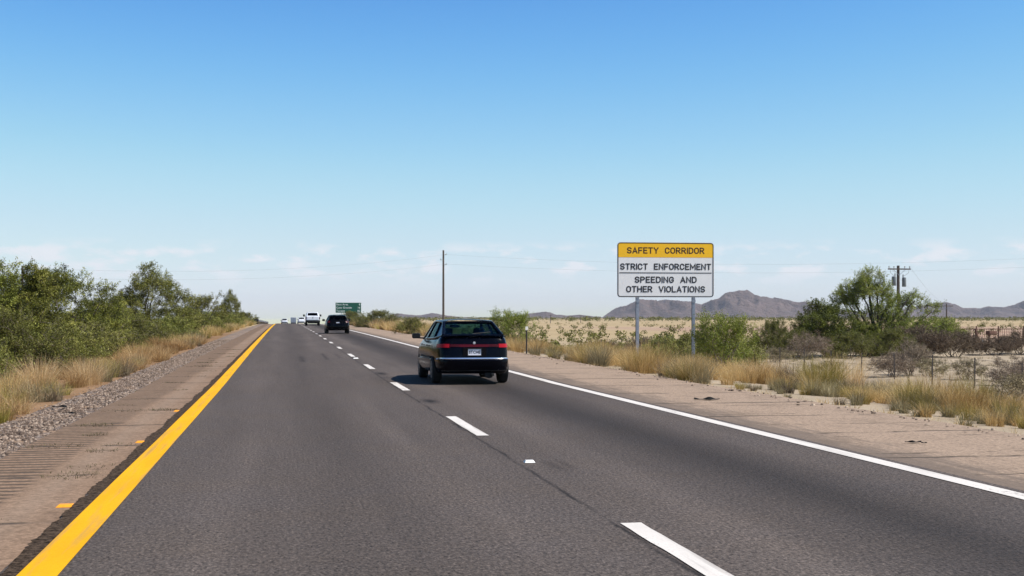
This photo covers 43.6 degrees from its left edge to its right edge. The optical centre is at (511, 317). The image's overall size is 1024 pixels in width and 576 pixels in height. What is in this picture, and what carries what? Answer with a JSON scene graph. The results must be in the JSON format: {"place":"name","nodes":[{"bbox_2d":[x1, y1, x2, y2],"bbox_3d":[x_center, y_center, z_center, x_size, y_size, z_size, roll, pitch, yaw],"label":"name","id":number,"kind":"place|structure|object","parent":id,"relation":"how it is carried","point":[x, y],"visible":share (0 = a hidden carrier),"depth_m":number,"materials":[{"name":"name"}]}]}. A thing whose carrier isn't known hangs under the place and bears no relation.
{"place":"outdoors","nodes":[
{"label":"outdoors","id":0,"kind":"place"},
{"bbox_2d":[0,368,36,396],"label":"grass tuft","id":1,"kind":"object","parent":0,"point":[6,384],"visible":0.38,"depth_m":25.89,"materials":[{"name":"plant"}]},
{"bbox_2d":[2,352,77,390],"bbox_3d":[-9.981,1.177,27.032,2.313,0.902,1.996,0,0,17],"label":"grass tuft","id":2,"kind":"object","parent":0,"point":[45,375],"visible":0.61,"depth_m":26.91,"materials":[{"name":"plant"}]},
{"bbox_2d":[56,503,73,507],"bbox_3d":[-3.533,1.487,10.137,0.140,0.018,0.120,0,0,-10],"label":"road marker","id":3,"kind":"object","parent":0,"point":[65,505],"visible":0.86,"depth_m":10.10,"materials":[{"name":"orange plastic"}]},
{"bbox_2d":[62,354,108,370],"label":"grass tuft","id":4,"kind":"object","parent":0,"point":[84,362],"visible":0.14,"depth_m":33.55,"materials":[{"name":"plant"}]},
{"bbox_2d":[0,334,212,423],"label":"roadside grass","id":5,"kind":"structure","parent":0,"point":[89,375],"depth_m":32.06,"materials":[{"name":"plant"}]},
{"bbox_2d":[1,347,239,519],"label":"rumble strip","id":6,"kind":"object","parent":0,"point":[83,424],"visible":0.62,"depth_m":16.21,"materials":[{"name":"grey asphalt"}]},
{"bbox_2d":[0,323,276,458],"bbox_3d":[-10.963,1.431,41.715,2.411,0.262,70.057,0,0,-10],"label":"gravel","id":7,"kind":"structure","parent":0,"point":[12,433],"depth_m":22.30,"materials":[{"name":"grey gravel"}]},
{"bbox_2d":[0,323,279,571],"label":"shoulder","id":8,"kind":"object","parent":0,"point":[29,512],"visible":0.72,"depth_m":14.30},
{"bbox_2d":[117,342,162,358],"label":"grass tuft","id":9,"kind":"object","parent":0,"point":[129,349],"visible":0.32,"depth_m":42.92,"materials":[{"name":"plant"}]},
{"bbox_2d":[158,320,256,342],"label":"roadside grass","id":10,"kind":"structure","parent":0,"point":[214,330],"depth_m":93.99,"materials":[{"name":"plant"}]},
{"bbox_2d":[412,319,508,382],"bbox_3d":[-1.227,0.751,30.380,2.125,1.451,4.775,0,0,-10],"label":"hatchback car","id":11,"kind":"object","parent":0,"point":[472,346],"visible":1,"depth_m":28.26,"materials":[{"name":"black paint"}]},
{"bbox_2d":[391,312,607,317],"bbox_3d":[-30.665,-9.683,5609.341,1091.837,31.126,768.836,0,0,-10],"label":"mountains","id":12,"kind":"structure","parent":0,"point":[533,315],"depth_m":5458.45,"materials":[{"name":"grey stone"}]},
{"bbox_2d":[0,323,1023,575],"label":"road","id":13,"kind":"structure","parent":0,"point":[294,449],"depth_m":10.76,"materials":[{"name":"grey asphalt"}]},
{"bbox_2d":[0,329,267,575],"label":"tar seam","id":14,"kind":"object","parent":13,"relation":"on","point":[32,550],"visible":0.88,"depth_m":10.49,"materials":[{"name":"black asphalt"}]},
{"bbox_2d":[16,323,280,575],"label":"yellow edge line","id":15,"kind":"object","parent":13,"relation":"on","point":[57,554],"visible":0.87,"depth_m":10.34,"materials":[{"name":"paint"}]},
{"bbox_2d":[303,312,320,325],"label":"pickup truck","id":16,"kind":"object","parent":13,"relation":"on","point":[312,317],"visible":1,"depth_m":168.63,"materials":[{"name":"white paint"}]},
{"bbox_2d":[322,315,349,333],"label":"crossover car","id":17,"kind":"object","parent":13,"relation":"on","point":[336,322],"visible":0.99,"depth_m":96.38,"materials":[{"name":"black paint"}]},
{"bbox_2d":[390,382,408,389],"bbox_3d":[-2.405,1.472,27.429,0.163,0.004,3.150,0,0,-10],"label":"lane dash","id":18,"kind":"object","parent":13,"relation":"on","point":[398,385],"visible":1,"depth_m":27.32,"materials":[{"name":"white paint"}]},
{"bbox_2d":[446,416,487,435],"bbox_3d":[-0.639,1.474,17.536,0.164,0.001,3.150,0,0,-10],"label":"lane dash","id":19,"kind":"object","parent":13,"relation":"on","point":[467,426],"visible":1,"depth_m":17.46,"materials":[{"name":"white paint"}]},
{"bbox_2d":[296,323,1023,498],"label":"white edge line","id":20,"kind":"object","parent":13,"relation":"on","point":[939,476],"visible":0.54,"depth_m":14.51,"materials":[{"name":"paint"}]},
{"bbox_2d":[621,522,733,575],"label":"lane marking","id":21,"kind":"object","parent":13,"relation":"on","point":[696,562],"visible":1,"depth_m":8.10,"materials":[{"name":"white paint"}]},
{"bbox_2d":[0,318,1023,434],"bbox_3d":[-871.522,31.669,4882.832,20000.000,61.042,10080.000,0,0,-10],"label":"ground","id":22,"kind":"structure","parent":0,"point":[610,328],"depth_m":90.52,"materials":[{"name":"soil"}]},
{"bbox_2d":[0,336,26,380],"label":"desert shrub","id":23,"kind":"object","parent":22,"relation":"on","point":[7,363],"visible":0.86,"depth_m":31.13,"materials":[{"name":"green plant"}]},
{"bbox_2d":[0,256,44,373],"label":"mesquite tree","id":24,"kind":"object","parent":22,"relation":"on","point":[8,299],"visible":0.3,"depth_m":36.52,"materials":[{"name":"green plant"}]},
{"bbox_2d":[0,256,81,365],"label":"mesquite tree","id":25,"kind":"object","parent":22,"relation":"on","point":[33,286],"visible":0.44,"depth_m":42.75,"materials":[{"name":"green plant"}]},
{"bbox_2d":[0,303,87,378],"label":"desert shrub","id":26,"kind":"object","parent":22,"relation":"on","point":[38,343],"visible":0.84,"depth_m":34.77,"materials":[{"name":"green plant"}]},
{"bbox_2d":[14,324,112,368],"bbox_3d":[-14.180,1.013,39.950,3.332,1.732,3.413,0,0,-10],"label":"desert shrub","id":27,"kind":"object","parent":22,"relation":"on","point":[91,352],"visible":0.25,"depth_m":40.04,"materials":[{"name":"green plant"}]},
{"bbox_2d":[16,263,133,345],"bbox_3d":[-17.297,-0.056,49.914,5.319,4.208,5.262,0,0,5],"label":"mesquite tree","id":28,"kind":"object","parent":22,"relation":"on","point":[72,283],"visible":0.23,"depth_m":49.70,"materials":[{"name":"green plant"}]},
{"bbox_2d":[65,319,141,361],"bbox_3d":[-14.920,0.912,46.042,3.187,1.824,3.265,0,0,4],"label":"desert shrub","id":29,"kind":"object","parent":22,"relation":"on","point":[112,335],"visible":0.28,"depth_m":45.95,"materials":[{"name":"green plant"}]},
{"bbox_2d":[60,293,156,338],"bbox_3d":[-20.162,0.288,63.230,4.858,3.155,5.065,0,0,-29],"label":"mesquite tree","id":30,"kind":"object","parent":22,"relation":"on","point":[109,300],"visible":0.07,"depth_m":62.92,"materials":[{"name":"green plant"}]},
{"bbox_2d":[103,310,175,349],"bbox_3d":[-17.976,0.719,59.762,4.418,2.112,4.110,0,0,-42],"label":"desert shrub","id":31,"kind":"object","parent":22,"relation":"on","point":[139,324],"visible":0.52,"depth_m":60.01,"materials":[{"name":"green plant"}]},
{"bbox_2d":[110,260,216,334],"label":"desert tree","id":32,"kind":"object","parent":22,"relation":"on","point":[146,282],"visible":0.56,"depth_m":83.60,"materials":[{"name":"green plant"}]},
{"bbox_2d":[141,314,201,339],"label":"desert shrub","id":33,"kind":"object","parent":22,"relation":"on","point":[170,324],"visible":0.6,"depth_m":75.67,"materials":[{"name":"green plant"}]},
{"bbox_2d":[175,290,232,327],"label":"desert tree","id":34,"kind":"object","parent":22,"relation":"on","point":[205,303],"visible":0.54,"depth_m":97.84,"materials":[{"name":"green plant"}]},
{"bbox_2d":[196,313,227,329],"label":"desert shrub","id":35,"kind":"object","parent":22,"relation":"on","point":[220,322],"visible":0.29,"depth_m":105.61,"materials":[{"name":"green plant"}]},
{"bbox_2d":[218,312,245,325],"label":"desert shrub","id":36,"kind":"object","parent":22,"relation":"on","point":[230,319],"visible":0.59,"depth_m":139.50,"materials":[{"name":"green plant"}]},
{"bbox_2d":[218,289,247,320],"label":"desert tree","id":37,"kind":"object","parent":22,"relation":"on","point":[232,299],"visible":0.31,"depth_m":185.81,"materials":[{"name":"green plant"}]},
{"bbox_2d":[239,311,259,322],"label":"mesquite tree","id":38,"kind":"object","parent":22,"relation":"on","point":[247,314],"visible":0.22,"depth_m":235.22,"materials":[{"name":"green plant"}]},
{"bbox_2d":[253,319,268,323],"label":"guardrail","id":39,"kind":"object","parent":22,"relation":"on","point":[261,321],"visible":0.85,"depth_m":255.07,"materials":[{"name":"metal"}]},
{"bbox_2d":[335,302,360,314],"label":"distance sign","id":40,"kind":"object","parent":22,"relation":"on","point":[342,307],"visible":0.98,"depth_m":202.98,"materials":[{"name":"metal"}]},
{"bbox_2d":[340,310,366,324],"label":"desert shrub","id":41,"kind":"object","parent":22,"relation":"on","point":[349,314],"visible":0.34,"depth_m":189.24,"materials":[{"name":"green plant"}]},
{"bbox_2d":[349,309,400,326],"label":"desert shrub","id":42,"kind":"object","parent":22,"relation":"on","point":[362,321],"visible":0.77,"depth_m":147.72,"materials":[{"name":"green plant"}]},
{"bbox_2d":[348,317,452,335],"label":"roadside grass","id":43,"kind":"structure","parent":22,"relation":"on","point":[392,323],"depth_m":122.58,"materials":[{"name":"plant"}]},
{"bbox_2d":[392,316,426,333],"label":"desert shrub","id":44,"kind":"object","parent":22,"relation":"on","point":[411,323],"visible":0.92,"depth_m":95.82,"materials":[{"name":"green plant"}]},
{"bbox_2d":[440,250,446,318],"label":"utility pole","id":45,"kind":"object","parent":22,"relation":"on","point":[443,314],"visible":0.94,"depth_m":199.89,"materials":[{"name":"brown wood"}]},
{"bbox_2d":[487,306,538,344],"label":"desert shrub","id":46,"kind":"object","parent":22,"relation":"on","point":[506,324],"visible":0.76,"depth_m":59.66,"materials":[{"name":"green plant"}]},
{"bbox_2d":[622,336,659,350],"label":"desert shrub","id":47,"kind":"object","parent":22,"relation":"on","point":[643,339],"visible":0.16,"depth_m":72.05,"materials":[{"name":"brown plant"}]},
{"bbox_2d":[639,335,686,362],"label":"desert shrub","id":48,"kind":"object","parent":22,"relation":"on","point":[662,341],"visible":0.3,"depth_m":59.91,"materials":[{"name":"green plant"}]},
{"bbox_2d":[617,242,713,362],"bbox_3d":[5.399,-0.200,45.066,3.478,4.884,0.149,0,0,-7],"label":"safety sign","id":49,"kind":"object","parent":22,"relation":"on","point":[665,269],"visible":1,"depth_m":45.00,"materials":[{"name":"white metal"}]},
{"bbox_2d":[667,330,724,361],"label":"desert shrub","id":50,"kind":"object","parent":22,"relation":"on","point":[681,341],"visible":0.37,"depth_m":55.95,"materials":[{"name":"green plant"}]},
{"bbox_2d":[400,316,1023,352],"bbox_3d":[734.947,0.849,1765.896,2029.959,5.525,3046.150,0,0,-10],"label":"scrub","id":51,"kind":"object","parent":22,"relation":"on","point":[628,318],"visible":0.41,"depth_m":394.64,"materials":[{"name":"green plant"}]},
{"bbox_2d":[690,306,761,372],"bbox_3d":[7.239,0.829,44.031,2.512,2.447,2.369,0,0,-39],"label":"bush","id":52,"kind":"object","parent":22,"relation":"on","point":[717,333],"visible":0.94,"depth_m":43.73,"materials":[{"name":"green plant"}]},
{"bbox_2d":[701,338,768,368],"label":"desert shrub","id":53,"kind":"object","parent":22,"relation":"on","point":[757,355],"visible":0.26,"depth_m":51.35,"materials":[{"name":"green plant"}]},
{"bbox_2d":[510,349,1018,433],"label":"edge litter","id":54,"kind":"object","parent":22,"relation":"on","point":[890,411],"visible":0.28,"depth_m":22.62,"materials":[{"name":"plant"}]},
{"bbox_2d":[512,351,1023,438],"bbox_3d":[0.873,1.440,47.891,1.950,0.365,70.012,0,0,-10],"label":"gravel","id":55,"kind":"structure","parent":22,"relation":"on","point":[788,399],"depth_m":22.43,"materials":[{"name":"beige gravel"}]},
{"bbox_2d":[529,336,1023,389],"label":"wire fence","id":56,"kind":"object","parent":22,"relation":"on","point":[794,360],"visible":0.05,"depth_m":85.23,"materials":[{"name":"grey metal"}]},
{"bbox_2d":[752,317,801,358],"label":"mesquite tree","id":57,"kind":"object","parent":22,"relation":"on","point":[770,330],"visible":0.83,"depth_m":87.40,"materials":[{"name":"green plant"}]},
{"bbox_2d":[759,346,794,361],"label":"desert shrub","id":58,"kind":"object","parent":22,"relation":"on","point":[782,354],"visible":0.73,"depth_m":81.85,"materials":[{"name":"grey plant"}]},
{"bbox_2d":[768,326,818,358],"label":"desert shrub","id":59,"kind":"object","parent":22,"relation":"on","point":[797,331],"visible":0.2,"depth_m":89.66,"materials":[{"name":"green plant"}]},
{"bbox_2d":[785,330,834,358],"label":"desert shrub","id":60,"kind":"object","parent":22,"relation":"on","point":[820,344],"visible":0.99,"depth_m":85.80,"materials":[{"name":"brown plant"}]},
{"bbox_2d":[621,338,1023,391],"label":"wire fence","id":61,"kind":"object","parent":22,"relation":"on","point":[975,364],"visible":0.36,"depth_m":56.55,"materials":[{"name":"metal"}]},
{"bbox_2d":[787,296,865,356],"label":"mesquite tree","id":62,"kind":"object","parent":22,"relation":"on","point":[820,320],"visible":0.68,"depth_m":92.04,"materials":[{"name":"green plant"}]},
{"bbox_2d":[812,359,849,371],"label":"desert shrub","id":63,"kind":"object","parent":22,"relation":"on","point":[825,365],"visible":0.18,"depth_m":65.92,"materials":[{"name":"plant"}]},
{"bbox_2d":[821,330,872,358],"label":"desert shrub","id":64,"kind":"object","parent":22,"relation":"on","point":[849,337],"visible":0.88,"depth_m":87.61,"materials":[{"name":"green plant"}]},
{"bbox_2d":[847,318,889,356],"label":"mesquite tree","id":65,"kind":"object","parent":22,"relation":"on","point":[871,328],"visible":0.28,"depth_m":94.44,"materials":[{"name":"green plant"}]},
{"bbox_2d":[862,327,915,357],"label":"desert shrub","id":66,"kind":"object","parent":22,"relation":"on","point":[878,348],"visible":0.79,"depth_m":89.70,"materials":[{"name":"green plant"}]},
{"bbox_2d":[827,265,957,355],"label":"desert tree","id":67,"kind":"object","parent":22,"relation":"on","point":[863,288],"visible":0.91,"depth_m":95.78,"materials":[{"name":"green plant"}]},
{"bbox_2d":[865,349,920,376],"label":"desert shrub","id":68,"kind":"object","parent":22,"relation":"on","point":[881,361],"visible":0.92,"depth_m":61.60,"materials":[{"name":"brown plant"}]},
{"bbox_2d":[888,266,910,318],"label":"utility pole","id":69,"kind":"object","parent":22,"relation":"on","point":[898,268],"visible":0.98,"depth_m":129.82,"materials":[{"name":"brown wood"}]},
{"bbox_2d":[886,337,934,375],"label":"desert shrub","id":70,"kind":"object","parent":22,"relation":"on","point":[912,351],"visible":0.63,"depth_m":63.55,"materials":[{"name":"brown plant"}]},
{"bbox_2d":[886,323,960,355],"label":"desert shrub","id":71,"kind":"object","parent":22,"relation":"on","point":[934,339],"visible":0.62,"depth_m":90.99,"materials":[{"name":"brown plant"}]},
{"bbox_2d":[906,356,950,376],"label":"desert shrub","id":72,"kind":"object","parent":22,"relation":"on","point":[919,364],"visible":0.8,"depth_m":61.78,"materials":[{"name":"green plant"}]},
{"bbox_2d":[911,314,971,352],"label":"paloverde tree","id":73,"kind":"object","parent":22,"relation":"on","point":[942,319],"visible":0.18,"depth_m":103.30,"materials":[{"name":"green plant"}]},
{"bbox_2d":[929,330,981,356],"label":"desert shrub","id":74,"kind":"object","parent":22,"relation":"on","point":[967,343],"visible":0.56,"depth_m":92.20,"materials":[{"name":"brown plant"}]},
{"bbox_2d":[941,356,988,379],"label":"desert shrub","id":75,"kind":"object","parent":22,"relation":"on","point":[955,365],"visible":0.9,"depth_m":57.80,"materials":[{"name":"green plant"}]},
{"bbox_2d":[957,326,1023,342],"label":"corral fence","id":76,"kind":"object","parent":22,"relation":"on","point":[995,330],"visible":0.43,"depth_m":140.02,"materials":[{"name":"wood"}]},
{"bbox_2d":[968,336,1022,354],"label":"desert shrub","id":77,"kind":"object","parent":22,"relation":"on","point":[1007,344],"visible":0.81,"depth_m":97.21,"materials":[{"name":"brown plant"}]},
{"bbox_2d":[981,370,1023,403],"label":"desert shrub","id":78,"kind":"object","parent":22,"relation":"on","point":[1018,387],"visible":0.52,"depth_m":26.82,"materials":[{"name":"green plant"}]},
{"bbox_2d":[983,352,1023,385],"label":"desert shrub","id":79,"kind":"object","parent":22,"relation":"on","point":[993,371],"visible":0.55,"depth_m":54.25,"materials":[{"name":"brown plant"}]},
{"bbox_2d":[999,328,1023,353],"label":"desert shrub","id":80,"kind":"object","parent":22,"relation":"on","point":[1015,336],"visible":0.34,"depth_m":99.66,"materials":[{"name":"brown plant"}]},
{"bbox_2d":[1000,366,1023,383],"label":"desert shrub","id":81,"kind":"object","parent":22,"relation":"on","point":[1013,371],"visible":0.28,"depth_m":48.98,"materials":[{"name":"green plant"}]},
{"bbox_2d":[0,0,1023,323],"label":"sky","id":82,"kind":"structure","parent":0,"point":[800,140],"materials":[{"name":"blue"}]},
{"bbox_2d":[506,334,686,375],"bbox_3d":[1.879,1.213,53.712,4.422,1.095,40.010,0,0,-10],"label":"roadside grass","id":83,"kind":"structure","parent":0,"point":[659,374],"depth_m":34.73,"materials":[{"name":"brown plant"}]},
{"bbox_2d":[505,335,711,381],"bbox_3d":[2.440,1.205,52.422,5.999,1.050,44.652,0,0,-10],"label":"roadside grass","id":84,"kind":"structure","parent":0,"point":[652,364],"depth_m":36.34,"materials":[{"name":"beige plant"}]},
{"bbox_2d":[298,323,1023,490],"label":"shoulder","id":85,"kind":"object","parent":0,"point":[992,456],"visible":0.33,"depth_m":18.35},
{"bbox_2d":[504,332,825,389],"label":"roadside grass","id":86,"kind":"structure","parent":0,"point":[732,375],"depth_m":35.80,"materials":[{"name":"plant"}]},
{"bbox_2d":[547,342,906,391],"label":"roadside grass","id":87,"kind":"structure","parent":0,"point":[811,380],"depth_m":36.66,"materials":[{"name":"plant"}]},
{"bbox_2d":[603,290,873,317],"bbox_3d":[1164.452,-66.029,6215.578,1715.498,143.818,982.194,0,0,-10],"label":"mountains","id":88,"kind":"structure","parent":0,"point":[748,303],"depth_m":5966.64,"materials":[{"name":"grey stone"}]},
{"bbox_2d":[735,355,778,379],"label":"grass tuft","id":89,"kind":"object","parent":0,"point":[750,370],"visible":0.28,"depth_m":34.44,"materials":[{"name":"plant"}]},
{"bbox_2d":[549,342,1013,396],"bbox_3d":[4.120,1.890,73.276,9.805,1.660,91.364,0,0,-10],"label":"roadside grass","id":90,"kind":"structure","parent":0,"point":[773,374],"depth_m":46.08,"materials":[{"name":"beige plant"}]},
{"bbox_2d":[761,358,811,386],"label":"grass tuft","id":91,"kind":"object","parent":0,"point":[789,374],"visible":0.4,"depth_m":32.90,"materials":[{"name":"brown plant"}]},
{"bbox_2d":[773,351,870,384],"bbox_3d":[7.505,1.287,30.967,2.679,1.018,2.985,0,0,20],"label":"grass tuft","id":92,"kind":"object","parent":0,"point":[830,375],"visible":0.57,"depth_m":30.87,"materials":[{"name":"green plant"}]},
{"bbox_2d":[807,351,886,386],"bbox_3d":[8.672,1.421,33.514,2.546,1.237,2.631,0,0,-10],"label":"grass tuft","id":93,"kind":"object","parent":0,"point":[852,375],"visible":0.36,"depth_m":33.35,"materials":[{"name":"plant"}]},
{"bbox_2d":[834,375,877,390],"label":"grass tuft","id":94,"kind":"object","parent":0,"point":[842,383],"visible":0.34,"depth_m":29.98,"materials":[{"name":"beige plant"}]},
{"bbox_2d":[730,373,1023,428],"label":"roadside grass","id":95,"kind":"structure","parent":0,"point":[955,398],"depth_m":22.99,"materials":[{"name":"plant"}]},
{"bbox_2d":[855,380,912,395],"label":"grass tuft","id":96,"kind":"object","parent":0,"point":[884,386],"visible":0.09,"depth_m":28.13,"materials":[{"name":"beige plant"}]},
{"bbox_2d":[895,367,982,394],"bbox_3d":[8.722,1.453,26.456,2.377,0.858,2.283,0,0,-10],"label":"grass tuft","id":97,"kind":"object","parent":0,"point":[950,380],"visible":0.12,"depth_m":26.56,"materials":[{"name":"plant"}]},
{"bbox_2d":[888,301,1023,317],"bbox_3d":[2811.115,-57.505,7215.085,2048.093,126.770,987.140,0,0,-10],"label":"mountains","id":98,"kind":"structure","parent":0,"point":[1011,311],"depth_m":6984.37,"materials":[{"name":"stone"}]},
{"bbox_2d":[946,375,1012,397],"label":"grass tuft","id":99,"kind":"object","parent":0,"point":[963,385],"visible":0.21,"depth_m":25.19,"materials":[{"name":"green plant"}]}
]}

